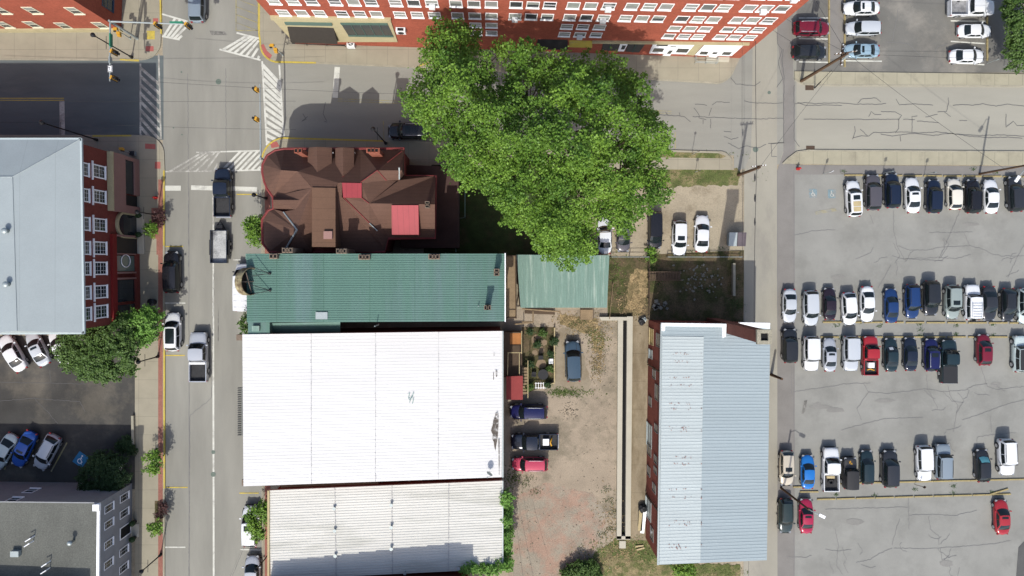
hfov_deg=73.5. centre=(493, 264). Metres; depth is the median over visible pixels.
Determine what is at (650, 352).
window
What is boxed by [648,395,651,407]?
window
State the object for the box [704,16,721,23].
window
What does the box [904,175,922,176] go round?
wheel stop
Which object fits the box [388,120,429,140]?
parked car
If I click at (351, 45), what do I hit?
air conditioner
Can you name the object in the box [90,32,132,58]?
street lamp
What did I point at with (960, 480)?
wheel stop
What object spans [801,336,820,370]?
parked car
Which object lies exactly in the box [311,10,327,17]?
window
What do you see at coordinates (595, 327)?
dry grass tufts
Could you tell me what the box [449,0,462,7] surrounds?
window
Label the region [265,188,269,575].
brick pavement strip
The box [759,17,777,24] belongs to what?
window
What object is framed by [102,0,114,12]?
window
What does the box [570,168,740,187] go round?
grass verge
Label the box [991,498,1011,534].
parked car
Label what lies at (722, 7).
window
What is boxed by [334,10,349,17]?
window
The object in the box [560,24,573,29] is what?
window
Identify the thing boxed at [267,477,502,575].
white roofed building
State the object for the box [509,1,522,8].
window
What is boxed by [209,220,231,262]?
utility trailer
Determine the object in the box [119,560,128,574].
window
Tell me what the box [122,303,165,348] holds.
tree
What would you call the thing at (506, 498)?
climbing vine
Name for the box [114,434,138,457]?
shrub
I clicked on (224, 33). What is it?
tar patches
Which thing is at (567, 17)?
window
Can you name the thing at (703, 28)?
window
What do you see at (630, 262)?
straw yard
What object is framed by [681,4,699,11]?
window
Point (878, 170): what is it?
lot margin
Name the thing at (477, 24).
window
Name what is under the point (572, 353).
parked car
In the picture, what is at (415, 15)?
window
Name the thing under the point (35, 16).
brick building
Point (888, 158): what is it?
pavement
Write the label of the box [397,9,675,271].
tree
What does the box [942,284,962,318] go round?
parked car
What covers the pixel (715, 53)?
door
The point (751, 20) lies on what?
window
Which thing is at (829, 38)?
wheel stop
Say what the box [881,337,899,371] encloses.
parked car
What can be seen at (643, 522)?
leaning board
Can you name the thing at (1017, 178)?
street light
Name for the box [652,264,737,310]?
rubble
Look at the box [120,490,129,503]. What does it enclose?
window
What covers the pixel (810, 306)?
parked car
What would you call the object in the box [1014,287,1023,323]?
parked car
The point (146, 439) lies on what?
pavement
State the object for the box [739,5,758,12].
window
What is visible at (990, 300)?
parked car
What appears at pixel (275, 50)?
pedestrian signal
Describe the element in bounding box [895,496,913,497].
wheel stop
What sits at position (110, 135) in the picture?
corner yellow kerb
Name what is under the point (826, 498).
wheel stop
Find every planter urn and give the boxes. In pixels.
[129,520,136,526]
[129,536,136,542]
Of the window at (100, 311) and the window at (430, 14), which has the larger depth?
the window at (100, 311)
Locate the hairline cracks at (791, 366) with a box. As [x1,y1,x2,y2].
[187,8,1023,575]
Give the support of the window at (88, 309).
in the brick building at (72, 247)
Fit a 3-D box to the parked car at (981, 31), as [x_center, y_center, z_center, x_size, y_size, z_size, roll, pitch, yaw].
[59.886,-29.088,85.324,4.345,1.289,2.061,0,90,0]
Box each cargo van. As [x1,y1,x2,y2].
[232,263,246,311]
[239,504,259,546]
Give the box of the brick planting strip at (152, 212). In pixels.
[151,208,157,254]
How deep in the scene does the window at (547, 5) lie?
70.62 m
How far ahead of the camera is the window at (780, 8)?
69.37 m
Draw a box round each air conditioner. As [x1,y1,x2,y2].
[347,43,355,48]
[396,27,405,34]
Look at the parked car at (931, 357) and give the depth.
84.79 m
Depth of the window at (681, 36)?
78.59 m
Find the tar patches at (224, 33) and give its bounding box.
[210,31,806,413]
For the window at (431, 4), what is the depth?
71.33 m
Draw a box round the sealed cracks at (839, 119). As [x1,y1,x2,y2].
[302,35,1023,156]
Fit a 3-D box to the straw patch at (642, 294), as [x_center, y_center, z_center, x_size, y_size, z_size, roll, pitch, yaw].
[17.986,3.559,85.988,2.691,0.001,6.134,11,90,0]
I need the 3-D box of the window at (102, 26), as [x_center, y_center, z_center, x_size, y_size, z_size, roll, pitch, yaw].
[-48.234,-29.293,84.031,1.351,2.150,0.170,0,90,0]
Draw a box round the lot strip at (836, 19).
[830,0,843,58]
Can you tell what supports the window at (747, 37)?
in the brick building at (715, 30)
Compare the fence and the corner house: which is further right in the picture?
the fence
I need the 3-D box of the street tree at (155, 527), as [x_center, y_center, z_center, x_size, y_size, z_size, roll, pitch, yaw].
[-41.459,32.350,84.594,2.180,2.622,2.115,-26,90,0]
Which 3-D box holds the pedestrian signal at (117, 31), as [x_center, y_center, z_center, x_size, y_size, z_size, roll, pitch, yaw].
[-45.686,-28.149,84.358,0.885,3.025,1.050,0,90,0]
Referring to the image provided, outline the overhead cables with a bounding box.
[0,3,1023,575]
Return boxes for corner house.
[261,147,459,253]
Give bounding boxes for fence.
[647,257,649,319]
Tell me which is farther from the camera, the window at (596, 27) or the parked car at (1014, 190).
the parked car at (1014, 190)
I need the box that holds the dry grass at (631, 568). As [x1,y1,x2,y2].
[612,555,652,575]
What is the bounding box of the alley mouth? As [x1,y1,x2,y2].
[734,12,795,169]
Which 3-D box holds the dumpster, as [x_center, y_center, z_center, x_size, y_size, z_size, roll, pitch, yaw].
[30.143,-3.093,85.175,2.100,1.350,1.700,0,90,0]
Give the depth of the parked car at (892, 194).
84.64 m
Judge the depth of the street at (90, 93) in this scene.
85.99 m
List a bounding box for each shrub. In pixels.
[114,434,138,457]
[558,558,602,575]
[644,246,656,263]
[670,563,697,575]
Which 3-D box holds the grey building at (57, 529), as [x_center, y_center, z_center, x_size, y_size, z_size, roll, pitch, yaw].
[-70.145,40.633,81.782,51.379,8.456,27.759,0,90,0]
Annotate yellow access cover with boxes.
[147,31,154,38]
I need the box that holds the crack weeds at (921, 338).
[835,166,997,496]
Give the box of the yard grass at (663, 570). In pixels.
[585,538,739,575]
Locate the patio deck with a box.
[503,331,527,397]
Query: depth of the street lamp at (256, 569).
81.46 m
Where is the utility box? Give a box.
[129,151,135,155]
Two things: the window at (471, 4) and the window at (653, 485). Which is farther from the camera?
the window at (653, 485)
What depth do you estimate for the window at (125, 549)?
84.18 m
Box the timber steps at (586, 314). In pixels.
[580,310,593,319]
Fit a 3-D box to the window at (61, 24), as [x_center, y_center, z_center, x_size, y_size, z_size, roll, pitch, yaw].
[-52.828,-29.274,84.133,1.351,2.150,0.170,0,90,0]
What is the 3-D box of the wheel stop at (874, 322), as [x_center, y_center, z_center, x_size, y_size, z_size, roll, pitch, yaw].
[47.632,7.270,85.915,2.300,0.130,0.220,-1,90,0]
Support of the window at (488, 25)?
in the brick building at (715, 30)
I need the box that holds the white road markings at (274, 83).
[162,13,985,575]
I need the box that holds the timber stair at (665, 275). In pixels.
[648,271,681,280]
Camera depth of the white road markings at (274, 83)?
85.98 m
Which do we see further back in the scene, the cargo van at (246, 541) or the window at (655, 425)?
the cargo van at (246, 541)
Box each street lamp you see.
[39,120,97,140]
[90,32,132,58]
[135,207,155,218]
[136,355,159,363]
[139,553,162,573]
[252,193,267,199]
[254,556,266,571]
[371,127,386,144]
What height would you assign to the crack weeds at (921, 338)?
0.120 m
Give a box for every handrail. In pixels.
[287,43,345,46]
[694,56,718,64]
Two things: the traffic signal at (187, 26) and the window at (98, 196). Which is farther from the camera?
the traffic signal at (187, 26)
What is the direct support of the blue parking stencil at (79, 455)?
on the parking lot at (102, 421)
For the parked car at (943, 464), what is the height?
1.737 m
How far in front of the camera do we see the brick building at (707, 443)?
78.69 m
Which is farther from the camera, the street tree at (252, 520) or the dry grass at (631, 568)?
the dry grass at (631, 568)
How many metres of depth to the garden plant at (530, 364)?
85.17 m
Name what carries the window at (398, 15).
in the brick building at (715, 30)
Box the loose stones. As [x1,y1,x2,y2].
[511,309,615,574]
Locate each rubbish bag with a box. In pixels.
[638,318,644,325]
[638,503,646,512]
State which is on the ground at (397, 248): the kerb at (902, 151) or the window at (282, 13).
the kerb at (902, 151)
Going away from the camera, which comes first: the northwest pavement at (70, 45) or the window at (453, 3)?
the window at (453, 3)
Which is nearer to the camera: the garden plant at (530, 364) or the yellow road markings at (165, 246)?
the garden plant at (530, 364)
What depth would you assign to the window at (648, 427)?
84.77 m
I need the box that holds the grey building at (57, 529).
[0,482,138,575]
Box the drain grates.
[805,85,814,149]
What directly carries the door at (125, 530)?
in the grey building at (57, 529)
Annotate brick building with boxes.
[0,0,122,32]
[0,138,144,334]
[256,0,808,61]
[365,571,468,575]
[645,318,771,564]
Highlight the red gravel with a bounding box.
[508,482,607,575]
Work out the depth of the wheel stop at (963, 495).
85.85 m
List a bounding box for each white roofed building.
[236,326,502,485]
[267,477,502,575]
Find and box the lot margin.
[795,165,1023,174]
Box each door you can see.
[117,237,136,253]
[119,214,136,235]
[120,522,130,540]
[126,195,136,206]
[618,44,627,51]
[663,48,674,55]
[709,51,720,56]
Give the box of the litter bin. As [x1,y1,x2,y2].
[147,299,156,305]
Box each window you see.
[0,7,13,14]
[0,22,15,28]
[5,496,24,500]
[21,7,43,14]
[21,21,43,28]
[21,487,41,492]
[54,22,73,28]
[63,7,85,14]
[83,162,89,177]
[84,188,90,202]
[84,217,90,230]
[85,241,90,254]
[85,261,91,275]
[85,285,91,299]
[86,306,91,320]
[90,22,108,28]
[91,161,106,179]
[92,186,106,204]
[92,215,106,233]
[93,238,107,256]
[93,259,107,277]
[93,283,107,301]
[94,303,108,321]
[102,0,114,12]
[104,501,114,514]
[104,516,114,530]
[104,536,113,550]
[104,556,113,570]
[117,255,134,270]
[117,279,134,301]
[118,304,134,319]
[119,543,128,557]
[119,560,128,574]
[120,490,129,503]
[120,506,129,519]
[125,160,133,194]
[267,0,282,5]
[275,9,291,16]
[286,0,301,5]
[293,10,309,16]
[304,0,319,5]
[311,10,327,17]
[327,0,343,6]
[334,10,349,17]
[340,23,393,36]
[346,0,361,6]
[352,11,367,17]
[363,0,378,6]
[369,11,383,17]
[388,0,403,6]
[393,11,407,18]
[406,0,421,7]
[410,12,424,18]
[424,0,438,9]
[428,12,440,18]
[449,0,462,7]
[451,12,464,19]
[467,0,480,8]
[468,12,481,19]
[469,22,481,28]
[485,1,497,8]
[485,13,497,19]
[485,23,497,28]
[485,31,497,35]
[508,13,521,22]
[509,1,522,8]
[524,13,537,20]
[526,1,539,9]
[540,14,553,20]
[542,2,556,9]
[558,32,570,37]
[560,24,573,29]
[562,14,576,21]
[565,2,580,9]
[573,32,586,39]
[576,24,589,29]
[579,14,593,21]
[583,2,597,9]
[589,32,602,37]
[592,24,606,30]
[596,15,610,23]
[600,2,616,12]
[602,44,644,52]
[617,15,632,21]
[623,3,639,10]
[634,15,649,22]
[640,3,657,10]
[645,495,650,522]
[646,421,651,448]
[647,442,650,457]
[647,464,649,477]
[648,348,652,358]
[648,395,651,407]
[649,327,653,345]
[650,15,665,22]
[650,524,653,542]
[652,369,655,379]
[652,481,655,494]
[654,383,658,401]
[654,422,657,433]
[656,333,659,347]
[657,3,674,11]
[661,34,675,38]
[666,26,682,31]
[673,16,689,22]
[676,34,691,39]
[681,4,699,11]
[682,26,697,31]
[689,16,706,23]
[690,34,705,39]
[697,26,712,31]
[698,4,716,11]
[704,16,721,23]
[712,34,727,39]
[714,4,732,11]
[719,27,735,32]
[726,35,742,40]
[727,17,745,23]
[734,27,750,32]
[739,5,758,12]
[741,35,757,40]
[743,17,761,23]
[749,27,766,32]
[755,5,774,14]
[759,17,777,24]
[771,5,791,12]
[785,0,799,3]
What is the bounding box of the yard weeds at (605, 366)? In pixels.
[511,246,744,540]
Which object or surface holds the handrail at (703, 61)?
attached to the brick building at (715, 30)
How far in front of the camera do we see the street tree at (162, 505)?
84.65 m
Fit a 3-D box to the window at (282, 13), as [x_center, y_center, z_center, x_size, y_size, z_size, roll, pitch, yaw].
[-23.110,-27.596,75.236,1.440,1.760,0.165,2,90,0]
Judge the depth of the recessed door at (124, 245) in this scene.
83.27 m
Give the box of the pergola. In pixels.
[515,308,559,324]
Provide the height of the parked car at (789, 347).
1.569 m
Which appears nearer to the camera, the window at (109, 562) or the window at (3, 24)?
the window at (109, 562)
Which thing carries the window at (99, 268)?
in the brick building at (72, 247)
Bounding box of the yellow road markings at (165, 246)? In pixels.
[0,98,258,493]
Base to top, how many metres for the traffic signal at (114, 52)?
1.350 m
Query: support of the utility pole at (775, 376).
on the alley
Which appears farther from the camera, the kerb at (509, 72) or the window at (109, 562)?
the kerb at (509, 72)
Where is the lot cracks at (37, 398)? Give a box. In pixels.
[2,378,84,423]
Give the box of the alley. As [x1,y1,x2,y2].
[743,27,782,575]
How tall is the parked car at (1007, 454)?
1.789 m
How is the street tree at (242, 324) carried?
on the street at (195, 55)
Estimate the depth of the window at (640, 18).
73.40 m
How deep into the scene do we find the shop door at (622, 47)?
82.88 m
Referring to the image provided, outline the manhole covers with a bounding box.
[173,71,770,476]
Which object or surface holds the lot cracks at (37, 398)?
on the parking lot at (102, 421)
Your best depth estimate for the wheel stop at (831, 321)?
85.86 m
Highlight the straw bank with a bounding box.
[559,314,603,356]
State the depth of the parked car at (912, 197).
85.02 m
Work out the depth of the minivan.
84.50 m
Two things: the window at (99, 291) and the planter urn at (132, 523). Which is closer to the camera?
the window at (99, 291)
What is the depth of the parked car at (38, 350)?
84.95 m
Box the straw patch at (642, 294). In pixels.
[625,268,647,315]
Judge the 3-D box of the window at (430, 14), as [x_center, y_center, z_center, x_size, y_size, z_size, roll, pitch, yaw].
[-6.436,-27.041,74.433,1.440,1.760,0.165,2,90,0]
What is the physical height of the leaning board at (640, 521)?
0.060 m
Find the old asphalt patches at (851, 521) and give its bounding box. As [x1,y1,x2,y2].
[809,222,999,566]
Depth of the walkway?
85.98 m
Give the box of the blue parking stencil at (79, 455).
[72,451,87,466]
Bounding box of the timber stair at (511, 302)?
[506,255,516,318]
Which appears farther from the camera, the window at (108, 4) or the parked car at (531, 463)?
the parked car at (531, 463)
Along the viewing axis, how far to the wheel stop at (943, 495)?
85.85 m
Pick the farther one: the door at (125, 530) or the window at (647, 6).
the door at (125, 530)
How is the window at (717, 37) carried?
in the brick building at (715, 30)
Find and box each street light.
[780,487,825,518]
[979,165,1023,181]
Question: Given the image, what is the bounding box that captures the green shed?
[516,255,608,307]
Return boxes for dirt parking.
[579,185,743,255]
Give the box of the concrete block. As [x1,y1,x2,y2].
[619,540,625,547]
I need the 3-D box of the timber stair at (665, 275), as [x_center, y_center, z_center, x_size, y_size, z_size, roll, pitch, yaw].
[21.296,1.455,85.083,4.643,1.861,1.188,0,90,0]
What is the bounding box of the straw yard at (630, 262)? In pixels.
[608,256,645,316]
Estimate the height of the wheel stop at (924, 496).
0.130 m
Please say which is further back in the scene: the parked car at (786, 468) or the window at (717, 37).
the parked car at (786, 468)
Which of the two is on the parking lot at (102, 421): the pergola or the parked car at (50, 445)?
the parked car at (50, 445)
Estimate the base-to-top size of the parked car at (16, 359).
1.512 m
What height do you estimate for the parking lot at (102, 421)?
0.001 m
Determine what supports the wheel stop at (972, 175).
on the parking lot at (840, 242)
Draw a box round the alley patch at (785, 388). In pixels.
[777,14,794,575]
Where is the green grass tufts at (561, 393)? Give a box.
[503,150,766,575]
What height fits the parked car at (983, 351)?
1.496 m
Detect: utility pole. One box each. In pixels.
[737,165,765,176]
[770,373,782,379]
[800,44,857,88]
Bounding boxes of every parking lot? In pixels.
[0,336,134,488]
[795,174,1023,575]
[796,0,1023,72]
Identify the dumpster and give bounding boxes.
[727,232,745,245]
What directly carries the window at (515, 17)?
in the brick building at (715, 30)
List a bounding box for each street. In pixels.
[0,56,163,139]
[163,0,267,575]
[268,60,794,154]
[796,81,1023,150]
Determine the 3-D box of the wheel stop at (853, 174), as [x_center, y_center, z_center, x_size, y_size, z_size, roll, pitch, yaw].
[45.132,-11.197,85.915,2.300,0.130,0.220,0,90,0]
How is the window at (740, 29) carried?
in the brick building at (715, 30)
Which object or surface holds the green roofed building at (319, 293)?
on the ground at (397, 248)
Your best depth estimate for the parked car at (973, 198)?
84.77 m
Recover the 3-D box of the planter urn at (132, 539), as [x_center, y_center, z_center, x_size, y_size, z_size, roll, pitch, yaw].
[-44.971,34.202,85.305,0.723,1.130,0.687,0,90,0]
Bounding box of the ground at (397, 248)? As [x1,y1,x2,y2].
[131,0,1023,575]
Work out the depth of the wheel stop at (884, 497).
85.85 m
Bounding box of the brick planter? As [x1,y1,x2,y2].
[155,501,162,533]
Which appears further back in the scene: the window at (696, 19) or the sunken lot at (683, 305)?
the sunken lot at (683, 305)
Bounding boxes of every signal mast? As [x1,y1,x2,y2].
[108,20,189,80]
[259,84,263,160]
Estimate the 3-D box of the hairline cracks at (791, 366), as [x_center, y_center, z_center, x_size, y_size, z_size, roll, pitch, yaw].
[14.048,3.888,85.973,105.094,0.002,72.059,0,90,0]
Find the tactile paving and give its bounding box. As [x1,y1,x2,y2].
[145,18,278,168]
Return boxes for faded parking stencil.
[809,189,816,197]
[828,189,835,197]
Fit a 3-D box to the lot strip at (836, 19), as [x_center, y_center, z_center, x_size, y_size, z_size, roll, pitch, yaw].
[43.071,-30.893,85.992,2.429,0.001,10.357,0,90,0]
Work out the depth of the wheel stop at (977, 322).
85.85 m
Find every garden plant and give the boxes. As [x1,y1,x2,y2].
[525,327,535,334]
[525,382,533,391]
[528,361,534,368]
[533,340,542,348]
[538,328,547,337]
[544,382,552,388]
[546,350,555,358]
[546,365,553,372]
[549,337,559,345]
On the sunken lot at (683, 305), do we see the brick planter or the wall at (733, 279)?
the wall at (733, 279)
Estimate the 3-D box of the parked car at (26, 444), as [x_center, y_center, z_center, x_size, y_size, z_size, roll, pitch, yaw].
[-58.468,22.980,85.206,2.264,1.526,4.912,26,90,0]
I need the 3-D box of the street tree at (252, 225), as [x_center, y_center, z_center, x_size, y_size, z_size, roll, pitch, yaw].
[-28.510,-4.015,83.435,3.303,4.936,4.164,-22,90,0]
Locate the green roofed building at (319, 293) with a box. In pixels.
[246,253,505,333]
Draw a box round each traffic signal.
[109,48,119,56]
[109,75,119,82]
[153,21,162,29]
[183,22,192,29]
[252,86,258,92]
[252,116,259,122]
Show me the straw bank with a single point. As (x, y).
(583, 325)
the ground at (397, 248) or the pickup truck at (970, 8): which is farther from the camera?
the ground at (397, 248)
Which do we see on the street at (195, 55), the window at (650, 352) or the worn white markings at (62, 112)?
the worn white markings at (62, 112)
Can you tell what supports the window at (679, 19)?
in the brick building at (715, 30)
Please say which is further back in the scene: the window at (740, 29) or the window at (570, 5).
the window at (740, 29)
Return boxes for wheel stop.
[800,491,818,492]
[817,498,835,499]
[823,321,840,322]
[828,28,829,46]
[828,47,829,62]
[836,497,854,499]
[844,174,862,175]
[856,497,874,498]
[864,321,882,322]
[875,496,893,498]
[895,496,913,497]
[900,481,914,482]
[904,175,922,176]
[914,495,932,497]
[923,175,941,176]
[926,336,944,337]
[933,480,951,481]
[934,495,952,496]
[943,175,961,176]
[947,322,965,323]
[947,336,965,337]
[952,480,970,481]
[953,494,971,495]
[963,175,981,176]
[968,322,986,323]
[973,494,990,495]
[986,42,987,60]
[989,322,1007,323]
[989,336,1007,337]
[990,479,1007,480]
[990,488,1008,494]
[993,493,1010,494]
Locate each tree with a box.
[49,310,143,386]
[73,448,133,491]
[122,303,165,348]
[140,448,163,476]
[142,220,158,239]
[146,518,162,537]
[152,209,165,226]
[152,500,168,517]
[236,309,247,333]
[240,214,262,248]
[242,498,266,543]
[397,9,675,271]
[998,0,1023,74]
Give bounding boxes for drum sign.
[235,266,270,294]
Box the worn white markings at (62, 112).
[59,54,220,224]
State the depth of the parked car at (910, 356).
85.12 m
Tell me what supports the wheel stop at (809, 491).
on the parking lot at (840, 242)
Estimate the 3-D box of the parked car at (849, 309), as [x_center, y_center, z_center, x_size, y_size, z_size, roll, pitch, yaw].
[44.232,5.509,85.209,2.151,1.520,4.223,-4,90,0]
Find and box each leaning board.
[638,510,642,530]
[640,511,646,532]
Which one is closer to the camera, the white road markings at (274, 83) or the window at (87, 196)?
the window at (87, 196)
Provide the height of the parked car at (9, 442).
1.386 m
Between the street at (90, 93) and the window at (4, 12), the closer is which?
the window at (4, 12)
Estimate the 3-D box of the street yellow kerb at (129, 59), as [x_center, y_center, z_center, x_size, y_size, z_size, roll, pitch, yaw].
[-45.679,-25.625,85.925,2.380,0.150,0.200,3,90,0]
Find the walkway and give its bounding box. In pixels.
[631,316,648,539]
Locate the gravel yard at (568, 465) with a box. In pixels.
[505,310,616,575]
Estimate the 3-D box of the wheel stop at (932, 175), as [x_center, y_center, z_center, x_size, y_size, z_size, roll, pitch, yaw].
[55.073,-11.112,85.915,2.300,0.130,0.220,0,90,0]
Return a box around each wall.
[131,415,134,444]
[549,327,554,384]
[599,316,632,539]
[732,263,735,295]
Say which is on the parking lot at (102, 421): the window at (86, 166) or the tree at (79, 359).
the tree at (79, 359)
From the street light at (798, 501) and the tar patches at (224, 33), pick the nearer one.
the street light at (798, 501)
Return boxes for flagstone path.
[531,335,546,368]
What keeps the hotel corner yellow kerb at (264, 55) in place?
on the street at (195, 55)
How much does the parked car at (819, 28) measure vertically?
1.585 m
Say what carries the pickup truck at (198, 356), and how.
on the street at (195, 55)
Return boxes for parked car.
[0,334,29,373]
[0,431,19,469]
[10,429,39,468]
[24,334,52,367]
[32,432,62,470]
[48,334,61,362]
[160,251,182,293]
[162,312,183,350]
[188,0,207,22]
[242,554,261,575]
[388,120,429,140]
[510,403,547,421]
[511,456,547,473]
[563,340,582,381]
[597,217,613,253]
[615,221,631,251]
[671,220,688,255]
[693,215,711,252]
[777,498,795,532]
[778,450,795,485]
[780,328,799,362]
[781,289,798,322]
[792,42,825,60]
[793,19,829,36]
[797,498,815,533]
[799,454,816,488]
[801,290,820,325]
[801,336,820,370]
[821,287,837,319]
[821,337,838,371]
[839,291,859,325]
[840,336,860,370]
[840,456,859,489]
[842,0,879,16]
[843,41,879,58]
[843,180,862,216]
[844,19,881,36]
[858,286,876,321]
[858,449,875,484]
[863,174,882,210]
[879,449,900,487]
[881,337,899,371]
[882,173,901,207]
[882,288,900,322]
[901,337,919,370]
[902,177,922,213]
[902,284,921,318]
[913,445,933,480]
[920,280,941,315]
[921,338,940,371]
[923,179,943,213]
[932,443,953,479]
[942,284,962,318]
[944,178,963,209]
[948,47,983,64]
[956,22,990,38]
[961,284,982,321]
[962,179,982,213]
[972,448,991,482]
[974,333,993,365]
[980,179,1000,213]
[980,286,999,320]
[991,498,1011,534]
[994,438,1017,475]
[998,288,1017,321]
[1004,176,1023,211]
[1009,335,1023,371]
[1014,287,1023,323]
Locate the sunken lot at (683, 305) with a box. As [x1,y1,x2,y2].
[646,250,743,321]
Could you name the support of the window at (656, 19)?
in the brick building at (715, 30)
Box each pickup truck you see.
[186,331,209,381]
[211,168,233,217]
[511,432,558,451]
[820,446,841,491]
[860,335,880,375]
[937,339,959,383]
[947,0,994,17]
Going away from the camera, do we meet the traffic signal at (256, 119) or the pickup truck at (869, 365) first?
the traffic signal at (256, 119)
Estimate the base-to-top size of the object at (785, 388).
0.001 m
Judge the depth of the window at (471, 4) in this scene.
71.00 m
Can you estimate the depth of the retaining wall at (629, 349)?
85.50 m
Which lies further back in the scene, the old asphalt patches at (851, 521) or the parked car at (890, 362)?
the old asphalt patches at (851, 521)
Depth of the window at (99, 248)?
77.60 m
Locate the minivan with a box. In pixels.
[647,211,663,248]
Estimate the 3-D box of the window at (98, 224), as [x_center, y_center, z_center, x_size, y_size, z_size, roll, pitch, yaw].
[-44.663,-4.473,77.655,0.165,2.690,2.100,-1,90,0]
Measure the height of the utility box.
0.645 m
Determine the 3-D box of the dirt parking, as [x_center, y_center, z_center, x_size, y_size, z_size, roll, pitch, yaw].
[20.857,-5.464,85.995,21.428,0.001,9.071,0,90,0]
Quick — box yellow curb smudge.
[815,208,836,214]
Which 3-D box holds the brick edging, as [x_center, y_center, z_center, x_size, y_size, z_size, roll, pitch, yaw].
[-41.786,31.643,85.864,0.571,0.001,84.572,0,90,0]
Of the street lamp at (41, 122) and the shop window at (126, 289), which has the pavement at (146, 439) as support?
the street lamp at (41, 122)
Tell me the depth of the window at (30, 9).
79.15 m
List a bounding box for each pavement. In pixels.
[0,0,159,58]
[0,136,162,575]
[260,5,737,81]
[263,139,733,575]
[784,151,1023,164]
[794,71,1023,84]
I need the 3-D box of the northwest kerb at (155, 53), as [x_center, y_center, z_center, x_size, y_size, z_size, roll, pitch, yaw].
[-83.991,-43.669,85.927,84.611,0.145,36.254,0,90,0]
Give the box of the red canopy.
[506,376,522,399]
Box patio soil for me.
[522,327,553,391]
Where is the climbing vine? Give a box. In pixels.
[458,487,515,575]
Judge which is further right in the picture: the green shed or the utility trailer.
the green shed
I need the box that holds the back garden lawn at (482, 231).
[424,165,588,254]
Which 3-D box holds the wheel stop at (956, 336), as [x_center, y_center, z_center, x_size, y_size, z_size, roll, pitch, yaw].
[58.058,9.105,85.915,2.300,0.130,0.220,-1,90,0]
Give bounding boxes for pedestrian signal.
[113,27,130,39]
[269,44,283,55]
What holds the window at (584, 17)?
in the brick building at (715, 30)
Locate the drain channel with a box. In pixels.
[621,320,625,534]
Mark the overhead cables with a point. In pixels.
(388, 93)
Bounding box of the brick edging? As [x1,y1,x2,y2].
[158,179,162,575]
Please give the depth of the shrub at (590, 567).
84.83 m
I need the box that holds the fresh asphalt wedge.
[1016,542,1023,575]
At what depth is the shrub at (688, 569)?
81.53 m
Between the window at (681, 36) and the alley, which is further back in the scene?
the alley
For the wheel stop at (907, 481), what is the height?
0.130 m
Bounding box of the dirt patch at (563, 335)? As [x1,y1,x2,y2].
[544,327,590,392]
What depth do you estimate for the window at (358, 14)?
74.98 m
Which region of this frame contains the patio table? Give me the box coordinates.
[538,369,547,379]
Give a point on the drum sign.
(241, 278)
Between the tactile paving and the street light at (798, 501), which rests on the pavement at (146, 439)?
the tactile paving
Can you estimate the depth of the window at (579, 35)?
79.18 m
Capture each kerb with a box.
[0,0,161,60]
[0,135,164,575]
[93,135,130,136]
[120,59,138,60]
[159,0,161,33]
[163,170,164,245]
[163,341,164,487]
[258,3,315,63]
[261,140,732,575]
[262,137,382,156]
[305,58,739,83]
[574,149,725,157]
[783,150,1023,163]
[795,78,1023,86]
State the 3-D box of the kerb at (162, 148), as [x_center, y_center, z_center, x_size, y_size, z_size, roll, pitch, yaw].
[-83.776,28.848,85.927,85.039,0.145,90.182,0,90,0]
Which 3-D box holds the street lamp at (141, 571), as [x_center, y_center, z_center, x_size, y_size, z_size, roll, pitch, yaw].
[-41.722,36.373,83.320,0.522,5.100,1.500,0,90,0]
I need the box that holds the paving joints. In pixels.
[188,171,777,317]
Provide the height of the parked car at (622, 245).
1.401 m
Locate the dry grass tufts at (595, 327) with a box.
[545,257,657,571]

